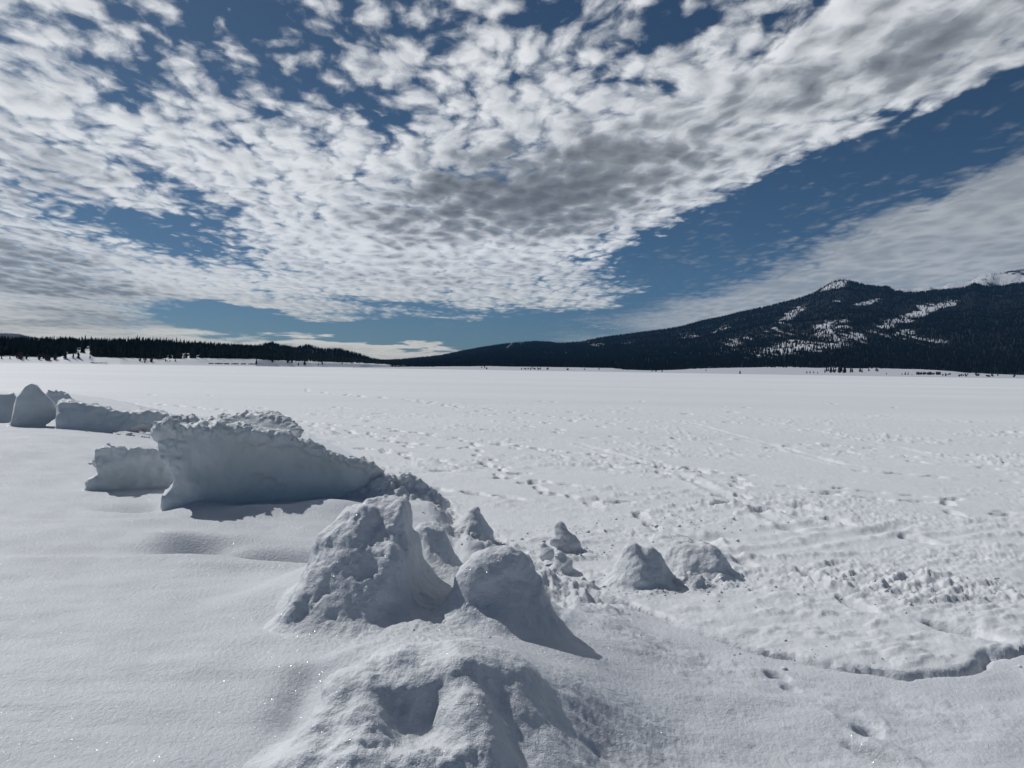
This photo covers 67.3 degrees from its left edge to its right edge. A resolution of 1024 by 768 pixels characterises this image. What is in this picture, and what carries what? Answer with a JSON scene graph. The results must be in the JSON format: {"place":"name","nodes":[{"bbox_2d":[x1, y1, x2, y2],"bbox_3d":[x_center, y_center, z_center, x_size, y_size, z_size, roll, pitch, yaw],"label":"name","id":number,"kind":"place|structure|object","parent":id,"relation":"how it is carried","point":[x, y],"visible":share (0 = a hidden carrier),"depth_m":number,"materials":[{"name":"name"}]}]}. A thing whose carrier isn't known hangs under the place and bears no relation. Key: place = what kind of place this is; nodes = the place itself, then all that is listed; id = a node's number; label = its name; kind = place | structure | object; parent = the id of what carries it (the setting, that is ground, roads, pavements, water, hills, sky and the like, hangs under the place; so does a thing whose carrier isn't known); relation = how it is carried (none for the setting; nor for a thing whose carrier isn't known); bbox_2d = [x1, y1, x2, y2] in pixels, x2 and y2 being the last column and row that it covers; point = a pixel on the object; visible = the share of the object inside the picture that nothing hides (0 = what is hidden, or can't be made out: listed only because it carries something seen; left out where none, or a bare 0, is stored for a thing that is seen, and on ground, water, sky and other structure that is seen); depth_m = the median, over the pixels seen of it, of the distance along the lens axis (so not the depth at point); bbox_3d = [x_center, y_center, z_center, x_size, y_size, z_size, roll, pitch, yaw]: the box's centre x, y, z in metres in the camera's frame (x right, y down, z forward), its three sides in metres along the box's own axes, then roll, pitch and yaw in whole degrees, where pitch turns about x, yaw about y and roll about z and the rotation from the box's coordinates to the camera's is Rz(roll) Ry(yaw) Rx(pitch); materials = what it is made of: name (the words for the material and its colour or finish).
{"place":"outdoors","nodes":[
{"label":"outdoors","id":0,"kind":"place"},
{"bbox_2d":[0,333,38,339],"bbox_3d":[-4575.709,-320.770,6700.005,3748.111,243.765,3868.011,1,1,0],"label":"distant hill","id":1,"kind":"structure","parent":0,"point":[9,335],"depth_m":6578.49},
{"bbox_2d":[0,349,393,366],"bbox_3d":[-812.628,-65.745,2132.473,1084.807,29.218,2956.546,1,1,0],"label":"wooded shore","id":2,"kind":"structure","parent":0,"point":[84,358],"depth_m":1086.41,"materials":[{"name":"white snow"}]},
{"bbox_2d":[84,335,87,348],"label":"pine tree","id":3,"kind":"object","parent":2,"relation":"on","point":[85,343],"visible":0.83,"depth_m":1137.52,"materials":[{"name":"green plant"}]},
{"bbox_2d":[0,336,418,363],"bbox_3d":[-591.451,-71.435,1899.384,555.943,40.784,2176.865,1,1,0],"label":"shore forest","id":4,"kind":"object","parent":2,"relation":"on","point":[69,345],"visible":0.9,"depth_m":1160.72,"materials":[{"name":"green plant"}]},
{"bbox_2d":[208,363,252,364],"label":"earth bank","id":5,"kind":"structure","parent":0,"point":[228,363],"depth_m":1182.93,"materials":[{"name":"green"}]},
{"bbox_2d":[0,363,1023,673],"bbox_3d":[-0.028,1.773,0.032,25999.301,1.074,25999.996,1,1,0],"label":"frozen lake","id":6,"kind":"structure","parent":0,"point":[898,485],"depth_m":14.85,"materials":[{"name":"white snow"}]},
{"bbox_2d":[0,393,1023,767],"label":"snow bank","id":7,"kind":"structure","parent":6,"relation":"on","point":[132,631],"depth_m":4.41,"materials":[{"name":"white snow"}]},
{"bbox_2d":[0,392,15,422],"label":"ice slab","id":8,"kind":"structure","parent":7,"relation":"on","point":[7,401],"depth_m":18.57,"materials":[{"name":"white snow"}]},
{"bbox_2d":[5,383,55,426],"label":"ice slab","id":9,"kind":"structure","parent":7,"relation":"on","point":[34,405],"depth_m":14.12,"materials":[{"name":"white snow"}]},
{"bbox_2d":[46,390,74,403],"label":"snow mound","id":10,"kind":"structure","parent":7,"relation":"on","point":[55,396],"depth_m":21.74,"materials":[{"name":"white snow"}]},
{"bbox_2d":[54,398,171,433],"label":"ice slab","id":11,"kind":"structure","parent":7,"relation":"on","point":[71,414],"depth_m":14.06,"materials":[{"name":"white snow"}]},
{"bbox_2d":[82,443,173,490],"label":"ice slab","id":12,"kind":"structure","parent":7,"relation":"on","point":[123,467],"depth_m":8.53,"materials":[{"name":"white snow"}]},
{"bbox_2d":[126,413,199,434],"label":"snow ridge","id":13,"kind":"structure","parent":7,"relation":"on","point":[177,419],"depth_m":16.49,"materials":[{"name":"white snow"}]},
{"bbox_2d":[195,409,303,437],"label":"ice slab","id":14,"kind":"structure","parent":7,"relation":"on","point":[271,419],"depth_m":14.14,"materials":[{"name":"white snow"}]},
{"bbox_2d":[150,417,385,511],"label":"ice slab","id":15,"kind":"structure","parent":7,"relation":"on","point":[222,460],"depth_m":8.00,"materials":[{"name":"white snow"}]},
{"bbox_2d":[263,495,462,643],"bbox_3d":[-0.780,1.256,4.870,2.239,1.077,1.630,0,1,-39],"label":"snow mound","id":16,"kind":"object","parent":7,"relation":"on","point":[376,565],"visible":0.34,"depth_m":4.62,"materials":[{"name":"white snow"}]},
{"bbox_2d":[342,471,449,510],"bbox_3d":[-1.319,1.308,8.531,1.613,0.658,1.037,1,1,-8],"label":"snow mound","id":17,"kind":"object","parent":7,"relation":"on","point":[409,486],"visible":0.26,"depth_m":8.47,"materials":[{"name":"white snow"}]},
{"bbox_2d":[242,638,596,767],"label":"snow mound","id":18,"kind":"object","parent":7,"relation":"on","point":[467,703],"visible":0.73,"depth_m":3.37,"materials":[{"name":"white snow"}]},
{"bbox_2d":[440,506,501,545],"bbox_3d":[-0.434,1.508,7.802,0.922,0.534,0.993,1,1,-3],"label":"snow mound","id":19,"kind":"object","parent":7,"relation":"on","point":[472,519],"visible":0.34,"depth_m":7.69,"materials":[{"name":"white snow"}]},
{"bbox_2d":[427,545,574,640],"bbox_3d":[-0.069,1.403,4.695,1.632,0.806,1.349,1,1,0],"label":"snow mound","id":20,"kind":"object","parent":7,"relation":"on","point":[499,592],"visible":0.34,"depth_m":4.62,"materials":[{"name":"white snow"}]},
{"bbox_2d":[9,422,1021,673],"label":"snow crumbs","id":21,"kind":"object","parent":7,"relation":"on","point":[653,542],"visible":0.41,"depth_m":6.97,"materials":[{"name":"white snow"}]},
{"bbox_2d":[534,542,554,565],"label":"snow mound","id":22,"kind":"object","parent":6,"relation":"on","point":[547,553],"visible":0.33,"depth_m":7.45,"materials":[{"name":"white snow"}]},
{"bbox_2d":[547,551,578,575],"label":"snow mound","id":23,"kind":"object","parent":6,"relation":"on","point":[562,563],"visible":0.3,"depth_m":7.10,"materials":[{"name":"white snow"}]},
{"bbox_2d":[550,521,592,554],"bbox_3d":[0.533,1.637,8.039,0.864,0.403,0.755,1,1,4],"label":"snow mound","id":24,"kind":"object","parent":6,"relation":"on","point":[564,540],"visible":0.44,"depth_m":7.97,"materials":[{"name":"white snow"}]},
{"bbox_2d":[594,542,677,593],"bbox_3d":[1.207,1.731,6.811,1.285,0.634,1.023,1,1,10],"label":"snow mound","id":25,"kind":"object","parent":6,"relation":"on","point":[639,568],"visible":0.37,"depth_m":6.72,"materials":[{"name":"white snow"}]},
{"bbox_2d":[644,533,709,543],"bbox_3d":[1.802,1.783,8.645,0.979,0.174,0.765,1,1,12],"label":"snow crust plate","id":26,"kind":"object","parent":6,"relation":"on","point":[658,538],"visible":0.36,"depth_m":8.59,"materials":[{"name":"white snow"}]},
{"bbox_2d":[674,571,720,592],"bbox_3d":[1.592,1.799,6.789,0.884,0.290,0.759,1,1,13],"label":"snow mound","id":27,"kind":"object","parent":6,"relation":"on","point":[689,580],"visible":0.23,"depth_m":6.73,"materials":[{"name":"white snow"}]},
{"bbox_2d":[662,543,749,582],"bbox_3d":[1.745,1.777,7.226,1.285,0.551,0.954,1,1,14],"label":"snow mound","id":28,"kind":"object","parent":6,"relation":"on","point":[710,562],"visible":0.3,"depth_m":7.12,"materials":[{"name":"white snow"}]},
{"bbox_2d":[0,0,1023,359],"label":"sky","id":29,"kind":"structure","parent":0,"point":[381,179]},
{"bbox_2d":[352,281,1023,378],"bbox_3d":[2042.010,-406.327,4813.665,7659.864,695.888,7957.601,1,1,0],"label":"mountain","id":30,"kind":"structure","parent":0,"point":[895,372],"depth_m":3353.22,"materials":[{"name":"white snow"}]},
{"bbox_2d":[389,278,1023,374],"bbox_3d":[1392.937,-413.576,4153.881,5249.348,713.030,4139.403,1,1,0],"label":"mountain forest","id":31,"kind":"object","parent":30,"relation":"on","point":[604,356],"visible":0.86,"depth_m":3555.43,"materials":[{"name":"green plant"}]},
{"bbox_2d":[894,270,1023,292],"bbox_3d":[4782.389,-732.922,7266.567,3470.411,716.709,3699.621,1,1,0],"label":"snowy peaks","id":32,"kind":"object","parent":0,"point":[1012,277],"visible":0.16,"depth_m":7082.31,"materials":[{"name":"white snow"}]},
{"bbox_2d":[903,269,1021,292],"bbox_3d":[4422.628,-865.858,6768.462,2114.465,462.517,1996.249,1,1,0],"label":"peak forest","id":33,"kind":"object","parent":32,"relation":"on","point":[988,282],"visible":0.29,"depth_m":7087.39,"materials":[{"name":"green plant"}]},
{"bbox_3d":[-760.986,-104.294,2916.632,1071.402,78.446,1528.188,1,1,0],"label":"wooded hills","id":34,"kind":"structure","parent":0,"visible":0},
{"bbox_2d":[244,341,435,366],"bbox_3d":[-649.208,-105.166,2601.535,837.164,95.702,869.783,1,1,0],"label":"hill forest","id":35,"kind":"object","parent":34,"relation":"on","point":[341,352],"visible":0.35,"depth_m":2742.61,"materials":[{"name":"green plant"}]}
]}

